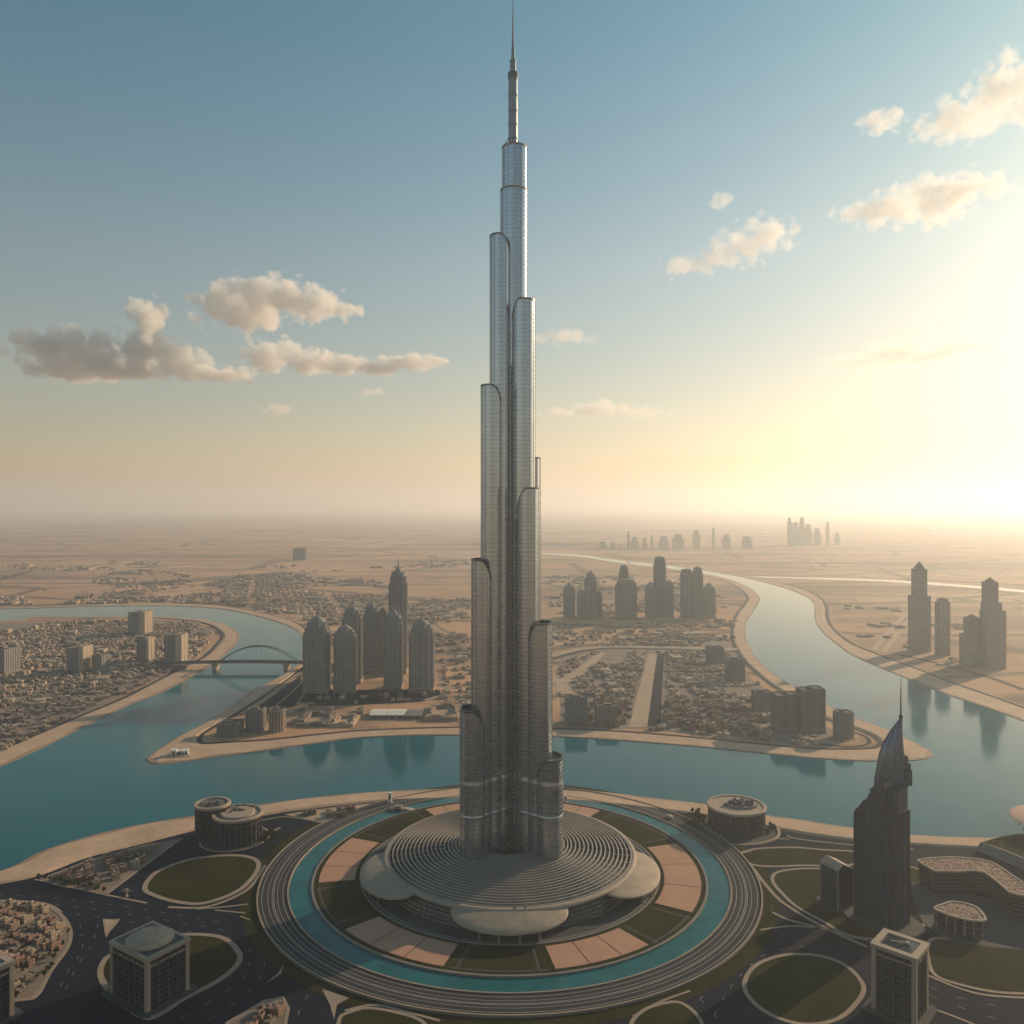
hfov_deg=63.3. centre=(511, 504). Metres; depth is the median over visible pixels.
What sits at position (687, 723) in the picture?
house
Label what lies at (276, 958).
lawn
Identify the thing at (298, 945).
ring road
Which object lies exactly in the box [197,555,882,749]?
shoreline
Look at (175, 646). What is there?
apartment block
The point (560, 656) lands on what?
road
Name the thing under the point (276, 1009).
house
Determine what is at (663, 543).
stepped tower
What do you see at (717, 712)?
house
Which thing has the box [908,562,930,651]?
stepped tower
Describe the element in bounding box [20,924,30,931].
house
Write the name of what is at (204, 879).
lawn
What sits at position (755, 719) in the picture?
house
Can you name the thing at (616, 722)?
house
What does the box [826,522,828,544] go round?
stepped tower
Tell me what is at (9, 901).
house
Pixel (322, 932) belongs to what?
water
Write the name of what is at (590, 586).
crowned tower
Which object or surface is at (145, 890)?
pavement
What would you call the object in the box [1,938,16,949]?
house
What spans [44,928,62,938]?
house
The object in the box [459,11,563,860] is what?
skyscraper
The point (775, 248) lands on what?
sky
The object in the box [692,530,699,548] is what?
stepped tower
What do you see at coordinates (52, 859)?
beach
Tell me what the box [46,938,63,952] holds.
house
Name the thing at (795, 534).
stepped tower
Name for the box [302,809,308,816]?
house
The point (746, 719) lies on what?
house
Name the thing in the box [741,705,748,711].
house
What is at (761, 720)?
house
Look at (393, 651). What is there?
crowned tower
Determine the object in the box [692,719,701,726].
house
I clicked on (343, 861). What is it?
paved panel
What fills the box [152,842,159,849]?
house
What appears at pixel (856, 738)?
road
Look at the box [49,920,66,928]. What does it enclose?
house
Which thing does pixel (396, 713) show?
warehouse
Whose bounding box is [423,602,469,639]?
road
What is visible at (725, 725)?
house
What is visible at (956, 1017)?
pavement
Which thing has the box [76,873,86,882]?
house
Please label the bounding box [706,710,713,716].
house
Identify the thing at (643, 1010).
pavement
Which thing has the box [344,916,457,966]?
paved panel
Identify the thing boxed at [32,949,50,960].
house
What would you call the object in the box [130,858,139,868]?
house
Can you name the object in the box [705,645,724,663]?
apartment block
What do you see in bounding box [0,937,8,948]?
house
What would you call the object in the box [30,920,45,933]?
house
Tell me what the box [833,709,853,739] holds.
apartment block
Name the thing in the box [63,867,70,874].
house
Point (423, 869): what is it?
podium
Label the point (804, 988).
lawn
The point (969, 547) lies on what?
ground
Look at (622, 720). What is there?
house
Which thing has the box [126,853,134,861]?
house
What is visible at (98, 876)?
house
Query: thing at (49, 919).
house
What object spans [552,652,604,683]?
sand lot
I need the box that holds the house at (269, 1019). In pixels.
[263,1014,274,1023]
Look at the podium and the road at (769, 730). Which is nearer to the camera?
the podium
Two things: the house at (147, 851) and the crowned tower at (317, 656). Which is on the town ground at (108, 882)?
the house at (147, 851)
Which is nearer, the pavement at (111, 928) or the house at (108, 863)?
the pavement at (111, 928)
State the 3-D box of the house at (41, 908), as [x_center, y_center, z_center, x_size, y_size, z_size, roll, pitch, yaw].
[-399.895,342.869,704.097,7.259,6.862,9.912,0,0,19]
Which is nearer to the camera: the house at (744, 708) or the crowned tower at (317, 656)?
the house at (744, 708)
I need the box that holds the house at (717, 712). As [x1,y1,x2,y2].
[714,710,722,714]
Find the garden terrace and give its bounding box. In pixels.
[976,833,1023,869]
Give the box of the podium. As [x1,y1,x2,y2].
[360,809,659,943]
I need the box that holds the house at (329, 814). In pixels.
[326,810,332,817]
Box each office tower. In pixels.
[0,951,23,1023]
[101,920,197,1018]
[862,928,937,1023]
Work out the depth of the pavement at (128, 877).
777.33 m
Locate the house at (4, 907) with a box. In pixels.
[0,903,10,913]
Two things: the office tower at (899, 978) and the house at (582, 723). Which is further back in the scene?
the house at (582, 723)
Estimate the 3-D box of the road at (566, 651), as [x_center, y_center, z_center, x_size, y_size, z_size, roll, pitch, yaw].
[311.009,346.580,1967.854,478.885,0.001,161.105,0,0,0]
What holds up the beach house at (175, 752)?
on the beach at (913, 751)
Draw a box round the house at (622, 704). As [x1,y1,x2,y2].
[620,702,625,708]
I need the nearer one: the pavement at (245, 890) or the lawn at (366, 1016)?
the lawn at (366, 1016)
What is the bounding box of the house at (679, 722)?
[677,718,682,726]
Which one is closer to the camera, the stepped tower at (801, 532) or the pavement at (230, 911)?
the pavement at (230, 911)
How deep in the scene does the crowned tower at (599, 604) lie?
2537.53 m
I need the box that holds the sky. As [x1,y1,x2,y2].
[0,0,1023,509]
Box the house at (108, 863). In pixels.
[105,859,112,870]
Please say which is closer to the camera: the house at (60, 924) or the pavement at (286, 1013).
the pavement at (286, 1013)
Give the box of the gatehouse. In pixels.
[390,805,413,810]
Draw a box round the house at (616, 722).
[613,718,619,726]
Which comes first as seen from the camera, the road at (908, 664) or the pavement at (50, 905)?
the pavement at (50, 905)
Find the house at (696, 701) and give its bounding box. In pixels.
[693,697,700,705]
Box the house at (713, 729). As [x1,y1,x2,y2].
[708,725,717,732]
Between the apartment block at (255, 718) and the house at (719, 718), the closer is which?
the apartment block at (255, 718)
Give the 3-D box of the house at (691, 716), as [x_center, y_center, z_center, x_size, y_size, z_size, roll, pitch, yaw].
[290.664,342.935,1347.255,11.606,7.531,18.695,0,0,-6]
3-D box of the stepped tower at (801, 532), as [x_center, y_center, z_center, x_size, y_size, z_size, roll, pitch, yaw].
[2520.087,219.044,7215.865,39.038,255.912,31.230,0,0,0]
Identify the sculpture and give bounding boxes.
[121,888,131,896]
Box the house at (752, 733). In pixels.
[746,729,755,737]
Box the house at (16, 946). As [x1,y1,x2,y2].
[7,941,23,952]
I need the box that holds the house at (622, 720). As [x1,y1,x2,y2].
[620,716,626,723]
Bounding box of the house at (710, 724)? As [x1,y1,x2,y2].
[707,722,715,728]
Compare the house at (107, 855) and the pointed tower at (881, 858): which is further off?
the house at (107, 855)
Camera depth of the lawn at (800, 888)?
734.07 m
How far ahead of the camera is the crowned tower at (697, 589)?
2548.76 m
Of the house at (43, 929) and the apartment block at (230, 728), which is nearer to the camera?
the house at (43, 929)
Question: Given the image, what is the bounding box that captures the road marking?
[1,894,994,1019]
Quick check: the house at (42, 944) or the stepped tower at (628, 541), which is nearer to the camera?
the house at (42, 944)
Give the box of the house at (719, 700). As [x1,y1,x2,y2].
[715,698,723,703]
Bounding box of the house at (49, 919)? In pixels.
[42,915,56,925]
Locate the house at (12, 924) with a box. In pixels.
[4,919,19,930]
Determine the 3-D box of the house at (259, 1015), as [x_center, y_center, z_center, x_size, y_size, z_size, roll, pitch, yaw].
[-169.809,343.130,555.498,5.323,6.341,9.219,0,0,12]
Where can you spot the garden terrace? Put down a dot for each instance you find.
(1010, 853)
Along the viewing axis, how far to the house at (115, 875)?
768.77 m
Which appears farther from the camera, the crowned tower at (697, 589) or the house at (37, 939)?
the crowned tower at (697, 589)
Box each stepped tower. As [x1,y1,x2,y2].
[598,541,606,548]
[609,542,615,548]
[627,531,629,548]
[630,535,638,548]
[642,538,646,548]
[650,535,652,548]
[658,536,667,548]
[672,534,683,548]
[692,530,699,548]
[712,528,714,548]
[722,534,730,548]
[741,536,752,548]
[787,517,791,544]
[792,522,798,544]
[799,517,804,544]
[805,524,811,544]
[813,528,820,544]
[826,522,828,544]
[834,533,839,544]
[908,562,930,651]
[935,596,949,655]
[959,614,981,666]
[979,577,1006,668]
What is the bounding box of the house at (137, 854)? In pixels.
[135,852,142,857]
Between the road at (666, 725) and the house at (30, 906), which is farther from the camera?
the road at (666, 725)
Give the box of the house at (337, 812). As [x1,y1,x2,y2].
[335,810,340,815]
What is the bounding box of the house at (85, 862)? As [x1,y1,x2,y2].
[83,860,91,870]
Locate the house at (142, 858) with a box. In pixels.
[139,853,145,862]
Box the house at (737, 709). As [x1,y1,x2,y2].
[734,707,741,711]
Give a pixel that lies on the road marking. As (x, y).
(307, 995)
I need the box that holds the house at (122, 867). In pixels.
[119,863,127,872]
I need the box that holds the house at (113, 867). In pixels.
[110,864,117,873]
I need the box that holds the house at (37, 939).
[32,934,44,945]
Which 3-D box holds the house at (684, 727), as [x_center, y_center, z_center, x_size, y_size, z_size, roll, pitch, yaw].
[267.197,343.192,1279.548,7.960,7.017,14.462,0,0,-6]
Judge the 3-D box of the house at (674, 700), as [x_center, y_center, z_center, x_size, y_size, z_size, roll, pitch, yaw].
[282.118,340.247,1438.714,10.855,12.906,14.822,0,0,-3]
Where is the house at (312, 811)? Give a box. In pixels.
[309,807,316,814]
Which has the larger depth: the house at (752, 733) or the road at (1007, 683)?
the road at (1007, 683)
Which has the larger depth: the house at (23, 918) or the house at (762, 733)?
the house at (762, 733)
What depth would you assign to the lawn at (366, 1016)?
559.66 m
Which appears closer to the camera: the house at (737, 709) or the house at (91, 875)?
the house at (91, 875)
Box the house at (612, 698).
[608,695,614,701]
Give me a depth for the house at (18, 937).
657.58 m
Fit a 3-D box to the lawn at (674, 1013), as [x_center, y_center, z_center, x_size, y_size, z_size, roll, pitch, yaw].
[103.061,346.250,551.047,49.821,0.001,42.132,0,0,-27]
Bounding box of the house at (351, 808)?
[348,805,354,811]
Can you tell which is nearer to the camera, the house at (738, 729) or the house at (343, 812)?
the house at (343, 812)
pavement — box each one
[0,900,72,1001]
[1,899,62,911]
[34,879,147,903]
[40,838,182,893]
[97,933,242,1019]
[103,919,119,937]
[142,854,260,904]
[167,865,266,908]
[196,904,247,909]
[215,909,245,913]
[225,996,289,1023]
[262,816,322,822]
[284,803,371,821]
[336,1007,426,1023]
[345,1004,439,1021]
[359,836,659,945]
[629,1000,703,1023]
[633,990,690,1015]
[741,847,852,866]
[742,953,865,1023]
[752,866,868,947]
[760,925,825,930]
[771,866,925,939]
[771,912,867,940]
[787,835,913,849]
[912,882,1023,949]
[927,937,1023,994]
[929,975,1023,998]
[937,1010,973,1023]
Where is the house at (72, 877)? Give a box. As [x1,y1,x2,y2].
[66,874,75,885]
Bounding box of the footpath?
[316,810,689,972]
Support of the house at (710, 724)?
on the town ground at (609, 656)
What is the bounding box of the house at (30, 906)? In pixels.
[25,900,37,913]
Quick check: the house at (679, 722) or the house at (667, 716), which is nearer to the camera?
the house at (679, 722)
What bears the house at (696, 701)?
on the town ground at (609, 656)
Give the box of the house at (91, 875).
[88,871,96,880]
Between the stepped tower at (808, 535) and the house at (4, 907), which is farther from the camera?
the stepped tower at (808, 535)
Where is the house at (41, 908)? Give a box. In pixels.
[33,903,48,915]
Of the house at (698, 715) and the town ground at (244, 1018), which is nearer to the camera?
the town ground at (244, 1018)
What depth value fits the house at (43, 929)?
667.63 m
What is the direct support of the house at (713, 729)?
on the town ground at (609, 656)
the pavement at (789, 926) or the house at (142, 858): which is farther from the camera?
the house at (142, 858)
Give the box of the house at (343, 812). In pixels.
[341,808,346,816]
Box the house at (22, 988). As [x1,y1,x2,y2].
[14,982,29,996]
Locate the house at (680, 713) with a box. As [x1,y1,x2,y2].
[675,711,683,717]
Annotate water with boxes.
[0,552,1023,870]
[289,798,730,991]
[750,576,1023,591]
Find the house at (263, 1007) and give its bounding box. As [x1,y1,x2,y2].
[254,1003,269,1015]
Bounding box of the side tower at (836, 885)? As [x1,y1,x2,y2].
[816,855,852,912]
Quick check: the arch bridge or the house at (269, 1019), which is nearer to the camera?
the house at (269, 1019)
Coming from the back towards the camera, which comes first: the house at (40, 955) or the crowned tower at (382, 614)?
the crowned tower at (382, 614)
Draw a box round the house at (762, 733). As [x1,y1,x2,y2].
[758,728,768,737]
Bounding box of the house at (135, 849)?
[132,846,139,855]
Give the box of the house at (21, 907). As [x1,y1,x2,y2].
[16,900,29,911]
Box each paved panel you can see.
[318,838,378,882]
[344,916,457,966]
[425,803,459,814]
[545,928,648,969]
[563,804,600,816]
[646,843,701,912]
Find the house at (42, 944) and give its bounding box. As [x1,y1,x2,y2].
[39,938,51,950]
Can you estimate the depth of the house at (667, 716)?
1332.74 m
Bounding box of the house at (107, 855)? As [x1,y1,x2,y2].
[103,852,113,862]
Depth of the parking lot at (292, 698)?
1502.67 m
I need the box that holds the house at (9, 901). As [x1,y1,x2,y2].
[3,898,14,906]
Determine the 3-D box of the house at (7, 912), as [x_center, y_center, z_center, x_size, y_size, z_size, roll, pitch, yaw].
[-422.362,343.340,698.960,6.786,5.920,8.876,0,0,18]
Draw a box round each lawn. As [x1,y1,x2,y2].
[103,936,236,1013]
[147,856,255,901]
[241,785,778,1023]
[311,801,707,977]
[340,1009,421,1023]
[634,1003,698,1023]
[743,848,852,865]
[747,955,860,1022]
[774,868,926,937]
[929,939,1023,991]
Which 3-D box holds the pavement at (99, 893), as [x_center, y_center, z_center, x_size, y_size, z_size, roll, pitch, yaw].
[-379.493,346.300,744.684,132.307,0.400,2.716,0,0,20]
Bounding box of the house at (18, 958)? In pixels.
[11,953,24,965]
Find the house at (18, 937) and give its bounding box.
[14,931,29,941]
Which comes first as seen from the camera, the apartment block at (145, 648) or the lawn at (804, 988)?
the lawn at (804, 988)
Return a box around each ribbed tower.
[770,691,799,730]
[796,685,825,732]
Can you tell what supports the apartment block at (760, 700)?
on the ground at (969, 547)
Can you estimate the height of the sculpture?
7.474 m
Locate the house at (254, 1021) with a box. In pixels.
[246,1019,257,1023]
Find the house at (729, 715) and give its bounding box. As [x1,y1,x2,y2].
[725,713,732,718]
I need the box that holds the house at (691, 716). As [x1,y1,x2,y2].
[686,714,695,718]
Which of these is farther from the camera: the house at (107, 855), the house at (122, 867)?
the house at (107, 855)
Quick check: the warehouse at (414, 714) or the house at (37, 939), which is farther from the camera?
the warehouse at (414, 714)
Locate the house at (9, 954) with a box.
[6,952,19,956]
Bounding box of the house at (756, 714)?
[751,712,758,717]
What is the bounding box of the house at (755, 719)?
[749,717,757,724]
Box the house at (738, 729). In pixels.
[736,727,744,733]
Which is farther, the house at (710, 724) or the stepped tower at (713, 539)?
the stepped tower at (713, 539)
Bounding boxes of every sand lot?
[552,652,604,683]
[556,683,574,696]
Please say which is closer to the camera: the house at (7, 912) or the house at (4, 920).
the house at (4, 920)
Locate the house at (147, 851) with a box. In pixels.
[142,847,151,855]
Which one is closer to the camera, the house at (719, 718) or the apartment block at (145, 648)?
the house at (719, 718)
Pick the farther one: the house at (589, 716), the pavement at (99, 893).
the house at (589, 716)
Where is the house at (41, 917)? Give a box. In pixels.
[35,913,49,922]
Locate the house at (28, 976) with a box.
[19,971,37,982]
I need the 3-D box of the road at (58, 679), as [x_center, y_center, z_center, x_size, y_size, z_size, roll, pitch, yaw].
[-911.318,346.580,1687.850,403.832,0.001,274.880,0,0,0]
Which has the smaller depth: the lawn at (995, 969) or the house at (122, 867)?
the lawn at (995, 969)
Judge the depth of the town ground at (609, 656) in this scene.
1568.86 m
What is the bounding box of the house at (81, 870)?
[75,868,83,875]
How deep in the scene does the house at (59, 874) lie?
765.75 m
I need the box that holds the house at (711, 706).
[708,703,715,709]
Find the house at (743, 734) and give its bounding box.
[739,731,748,737]
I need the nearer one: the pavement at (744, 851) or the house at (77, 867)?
the house at (77, 867)
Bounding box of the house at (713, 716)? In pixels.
[709,713,717,719]
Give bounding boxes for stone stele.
[387,792,392,802]
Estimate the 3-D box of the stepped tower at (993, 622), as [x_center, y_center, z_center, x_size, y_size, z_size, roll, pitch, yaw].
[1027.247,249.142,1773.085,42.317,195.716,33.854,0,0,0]
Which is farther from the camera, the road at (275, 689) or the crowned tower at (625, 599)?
the crowned tower at (625, 599)
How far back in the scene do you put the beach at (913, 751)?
1239.16 m
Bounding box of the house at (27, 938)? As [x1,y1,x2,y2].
[22,932,38,944]
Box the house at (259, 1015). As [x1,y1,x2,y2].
[252,1010,264,1022]
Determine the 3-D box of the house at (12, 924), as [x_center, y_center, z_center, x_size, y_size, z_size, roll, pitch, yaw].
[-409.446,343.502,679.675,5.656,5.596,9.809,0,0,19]
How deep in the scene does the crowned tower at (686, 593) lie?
2548.76 m
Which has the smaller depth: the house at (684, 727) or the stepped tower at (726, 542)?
the house at (684, 727)
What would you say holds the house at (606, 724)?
on the town ground at (609, 656)
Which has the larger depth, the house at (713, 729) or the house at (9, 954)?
the house at (713, 729)
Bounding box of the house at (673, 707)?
[671,704,678,711]
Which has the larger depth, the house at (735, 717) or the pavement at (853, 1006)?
the house at (735, 717)
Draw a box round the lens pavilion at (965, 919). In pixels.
[933,901,986,937]
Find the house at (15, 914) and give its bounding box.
[9,911,24,918]
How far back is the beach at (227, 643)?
1484.52 m
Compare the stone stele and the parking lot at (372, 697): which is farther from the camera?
the parking lot at (372, 697)
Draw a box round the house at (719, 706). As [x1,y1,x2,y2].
[716,704,722,709]
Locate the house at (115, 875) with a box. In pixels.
[111,870,120,880]
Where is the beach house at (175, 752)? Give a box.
[161,748,190,757]
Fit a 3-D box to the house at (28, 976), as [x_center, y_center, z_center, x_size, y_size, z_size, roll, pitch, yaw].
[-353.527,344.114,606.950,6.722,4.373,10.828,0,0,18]
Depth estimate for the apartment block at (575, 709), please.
1309.14 m
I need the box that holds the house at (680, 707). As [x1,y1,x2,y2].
[675,705,684,710]
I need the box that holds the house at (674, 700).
[671,697,677,703]
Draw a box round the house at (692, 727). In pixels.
[689,724,695,730]
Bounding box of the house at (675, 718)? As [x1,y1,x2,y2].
[673,717,683,723]
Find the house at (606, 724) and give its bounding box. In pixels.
[603,720,608,726]
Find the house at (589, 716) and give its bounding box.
[587,712,592,720]
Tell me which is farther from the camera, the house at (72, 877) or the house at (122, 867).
the house at (122, 867)
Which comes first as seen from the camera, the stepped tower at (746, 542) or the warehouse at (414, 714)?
the warehouse at (414, 714)
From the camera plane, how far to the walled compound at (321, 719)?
1329.23 m
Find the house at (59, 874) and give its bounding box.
[56,871,63,881]
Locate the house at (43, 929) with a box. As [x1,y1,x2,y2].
[38,924,54,934]
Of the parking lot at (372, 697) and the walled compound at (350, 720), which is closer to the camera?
the walled compound at (350, 720)
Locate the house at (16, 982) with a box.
[14,979,19,987]
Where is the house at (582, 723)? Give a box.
[580,720,585,726]
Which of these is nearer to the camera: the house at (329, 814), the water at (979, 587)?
the house at (329, 814)
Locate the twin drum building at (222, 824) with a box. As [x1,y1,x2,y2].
[193,796,269,851]
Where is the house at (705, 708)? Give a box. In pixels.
[699,705,708,710]
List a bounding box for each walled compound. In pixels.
[296,711,337,726]
[330,713,359,726]
[425,703,460,720]
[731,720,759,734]
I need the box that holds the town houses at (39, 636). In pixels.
[0,559,962,750]
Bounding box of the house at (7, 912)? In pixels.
[3,909,15,915]
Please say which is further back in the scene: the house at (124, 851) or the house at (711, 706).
the house at (711, 706)
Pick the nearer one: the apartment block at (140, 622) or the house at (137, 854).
the house at (137, 854)
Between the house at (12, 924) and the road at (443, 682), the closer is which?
the house at (12, 924)
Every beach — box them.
[0,554,933,764]
[0,616,239,766]
[0,788,990,883]
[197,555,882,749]
[542,551,1023,720]
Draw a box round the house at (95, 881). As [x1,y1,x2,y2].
[91,878,99,889]
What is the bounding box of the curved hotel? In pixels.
[917,856,1023,917]
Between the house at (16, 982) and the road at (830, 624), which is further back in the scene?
the road at (830, 624)
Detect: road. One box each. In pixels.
[0,555,319,558]
[0,803,1023,1023]
[1,664,182,683]
[14,618,222,744]
[23,569,260,580]
[251,672,299,706]
[256,787,762,1017]
[275,681,302,705]
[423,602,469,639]
[424,677,448,699]
[552,645,737,656]
[552,648,738,659]
[663,712,700,732]
[696,718,772,737]
[745,575,1023,708]
[818,732,870,746]
[823,736,858,743]
[830,605,1022,705]
[870,609,907,651]
[881,618,907,651]
[900,655,1023,689]
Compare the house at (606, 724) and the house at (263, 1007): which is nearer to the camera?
the house at (263, 1007)
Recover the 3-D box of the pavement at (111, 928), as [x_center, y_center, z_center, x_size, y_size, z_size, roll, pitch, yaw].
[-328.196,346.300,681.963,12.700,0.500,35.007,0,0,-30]
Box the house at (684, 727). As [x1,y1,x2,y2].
[681,724,688,730]
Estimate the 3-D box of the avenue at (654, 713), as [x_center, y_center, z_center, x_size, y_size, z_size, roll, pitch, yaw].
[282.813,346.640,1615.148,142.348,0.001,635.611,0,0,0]
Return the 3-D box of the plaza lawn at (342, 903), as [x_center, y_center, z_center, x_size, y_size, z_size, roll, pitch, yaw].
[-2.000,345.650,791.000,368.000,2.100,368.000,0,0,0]
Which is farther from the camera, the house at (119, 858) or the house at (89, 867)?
the house at (119, 858)
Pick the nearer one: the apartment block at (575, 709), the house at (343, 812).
the house at (343, 812)
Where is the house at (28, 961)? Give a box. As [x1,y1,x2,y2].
[19,956,34,969]
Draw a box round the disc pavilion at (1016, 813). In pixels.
[1009,805,1023,830]
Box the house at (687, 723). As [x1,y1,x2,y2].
[684,721,692,726]
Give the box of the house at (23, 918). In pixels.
[17,913,34,923]
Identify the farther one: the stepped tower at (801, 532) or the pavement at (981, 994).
the stepped tower at (801, 532)
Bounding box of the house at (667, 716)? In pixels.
[662,713,672,720]
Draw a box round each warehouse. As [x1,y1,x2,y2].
[369,709,389,718]
[387,709,406,718]
[405,709,423,718]
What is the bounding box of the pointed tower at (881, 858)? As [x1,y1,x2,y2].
[841,686,924,937]
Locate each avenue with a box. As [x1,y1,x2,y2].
[629,654,656,726]
[647,654,663,726]
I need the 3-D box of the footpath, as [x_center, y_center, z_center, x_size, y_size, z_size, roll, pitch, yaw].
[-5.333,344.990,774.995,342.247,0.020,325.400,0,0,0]
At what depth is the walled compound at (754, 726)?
1288.06 m
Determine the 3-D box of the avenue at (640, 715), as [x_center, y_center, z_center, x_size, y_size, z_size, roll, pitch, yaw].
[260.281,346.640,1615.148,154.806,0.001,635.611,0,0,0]
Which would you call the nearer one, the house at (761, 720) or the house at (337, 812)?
the house at (337, 812)
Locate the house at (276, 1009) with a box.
[268,1002,285,1015]
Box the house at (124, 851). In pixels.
[121,848,128,856]
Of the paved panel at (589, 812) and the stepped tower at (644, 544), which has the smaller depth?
the paved panel at (589, 812)
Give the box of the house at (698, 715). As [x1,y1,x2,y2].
[694,712,702,720]
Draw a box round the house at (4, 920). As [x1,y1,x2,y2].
[0,915,14,927]
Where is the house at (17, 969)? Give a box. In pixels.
[14,966,21,974]
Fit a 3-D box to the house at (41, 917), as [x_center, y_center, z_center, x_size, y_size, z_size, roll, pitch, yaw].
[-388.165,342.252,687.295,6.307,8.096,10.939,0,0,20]
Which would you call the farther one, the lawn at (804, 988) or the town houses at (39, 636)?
the town houses at (39, 636)
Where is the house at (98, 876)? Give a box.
[93,874,100,882]
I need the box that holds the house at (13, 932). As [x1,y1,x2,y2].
[4,928,20,938]
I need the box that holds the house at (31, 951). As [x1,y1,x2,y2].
[25,947,39,956]
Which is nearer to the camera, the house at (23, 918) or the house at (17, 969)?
the house at (17, 969)
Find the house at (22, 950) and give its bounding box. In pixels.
[18,944,37,953]
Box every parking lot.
[259,676,302,713]
[300,690,439,705]
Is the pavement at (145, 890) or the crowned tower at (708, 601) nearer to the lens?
the pavement at (145, 890)
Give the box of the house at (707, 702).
[703,699,711,706]
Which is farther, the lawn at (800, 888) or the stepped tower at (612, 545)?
the stepped tower at (612, 545)
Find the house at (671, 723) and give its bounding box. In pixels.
[667,720,676,727]
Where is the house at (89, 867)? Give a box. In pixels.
[85,863,94,875]
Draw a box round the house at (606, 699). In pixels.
[603,697,609,702]
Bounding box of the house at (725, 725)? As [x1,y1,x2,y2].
[721,721,732,730]
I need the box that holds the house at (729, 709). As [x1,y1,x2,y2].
[726,706,733,712]
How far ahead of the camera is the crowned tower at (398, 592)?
1706.97 m
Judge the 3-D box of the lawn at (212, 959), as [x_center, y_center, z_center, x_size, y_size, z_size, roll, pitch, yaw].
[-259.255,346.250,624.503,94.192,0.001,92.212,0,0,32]
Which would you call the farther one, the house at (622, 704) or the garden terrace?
the house at (622, 704)
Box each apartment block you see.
[0,645,20,674]
[66,644,92,673]
[91,653,109,672]
[127,610,154,634]
[136,635,156,661]
[163,633,189,664]
[216,719,244,736]
[245,706,267,731]
[269,706,285,732]
[293,548,306,559]
[564,694,587,724]
[594,703,618,725]
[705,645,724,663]
[724,657,745,681]
[751,689,770,711]
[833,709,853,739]
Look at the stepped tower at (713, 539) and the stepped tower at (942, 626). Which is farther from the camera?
the stepped tower at (713, 539)
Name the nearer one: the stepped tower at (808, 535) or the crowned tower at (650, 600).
the crowned tower at (650, 600)
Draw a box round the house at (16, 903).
[13,900,23,908]
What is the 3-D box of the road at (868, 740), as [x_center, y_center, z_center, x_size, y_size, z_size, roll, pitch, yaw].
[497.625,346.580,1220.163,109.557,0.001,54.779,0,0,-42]
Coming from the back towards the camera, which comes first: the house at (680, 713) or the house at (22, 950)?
the house at (680, 713)
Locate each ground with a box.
[0,510,1023,749]
[0,620,212,742]
[0,902,67,998]
[43,838,180,891]
[229,998,285,1023]
[286,804,367,820]
[558,634,844,744]
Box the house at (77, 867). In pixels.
[72,864,81,872]
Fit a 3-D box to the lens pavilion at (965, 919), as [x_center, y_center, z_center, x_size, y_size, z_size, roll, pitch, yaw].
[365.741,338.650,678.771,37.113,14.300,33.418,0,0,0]
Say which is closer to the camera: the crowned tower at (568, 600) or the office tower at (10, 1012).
the office tower at (10, 1012)
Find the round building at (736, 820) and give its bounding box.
[689,794,779,845]
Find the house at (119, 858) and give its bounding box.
[115,853,122,861]
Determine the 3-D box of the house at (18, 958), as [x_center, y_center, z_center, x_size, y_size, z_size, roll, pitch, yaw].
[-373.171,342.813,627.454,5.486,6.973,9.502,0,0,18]
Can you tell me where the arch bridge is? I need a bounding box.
[150,645,332,669]
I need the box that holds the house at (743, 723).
[737,719,748,729]
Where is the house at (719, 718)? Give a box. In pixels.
[716,715,722,723]
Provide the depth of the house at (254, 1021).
545.85 m
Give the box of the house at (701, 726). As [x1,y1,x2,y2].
[697,723,706,730]
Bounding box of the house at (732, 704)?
[729,701,736,707]
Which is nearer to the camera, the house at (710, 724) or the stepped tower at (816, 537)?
the house at (710, 724)
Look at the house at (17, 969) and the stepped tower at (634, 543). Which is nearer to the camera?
the house at (17, 969)
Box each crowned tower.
[301,611,332,693]
[332,622,357,693]
[342,601,363,683]
[363,602,378,673]
[379,607,385,673]
[383,606,403,689]
[389,560,407,673]
[408,615,435,692]
[563,582,575,617]
[577,588,584,618]
[584,569,596,619]
[597,589,601,618]
[614,579,638,619]
[619,565,628,579]
[645,581,656,617]
[653,556,665,616]
[665,580,673,617]
[679,569,693,617]
[692,563,702,617]
[702,582,716,618]
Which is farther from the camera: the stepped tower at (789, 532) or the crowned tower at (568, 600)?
the stepped tower at (789, 532)
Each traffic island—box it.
[105,919,116,934]
[265,965,283,983]
[322,989,347,1017]
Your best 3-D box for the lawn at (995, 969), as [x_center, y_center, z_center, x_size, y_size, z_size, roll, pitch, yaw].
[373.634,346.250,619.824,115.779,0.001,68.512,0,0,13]
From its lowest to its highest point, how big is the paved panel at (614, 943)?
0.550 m
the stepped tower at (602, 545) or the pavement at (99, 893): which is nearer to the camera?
the pavement at (99, 893)
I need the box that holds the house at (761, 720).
[757,717,764,722]
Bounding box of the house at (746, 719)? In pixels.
[741,716,750,725]
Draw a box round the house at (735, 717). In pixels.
[731,715,739,720]
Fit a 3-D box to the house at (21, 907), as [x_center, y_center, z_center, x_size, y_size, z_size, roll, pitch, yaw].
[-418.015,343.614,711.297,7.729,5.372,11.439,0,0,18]

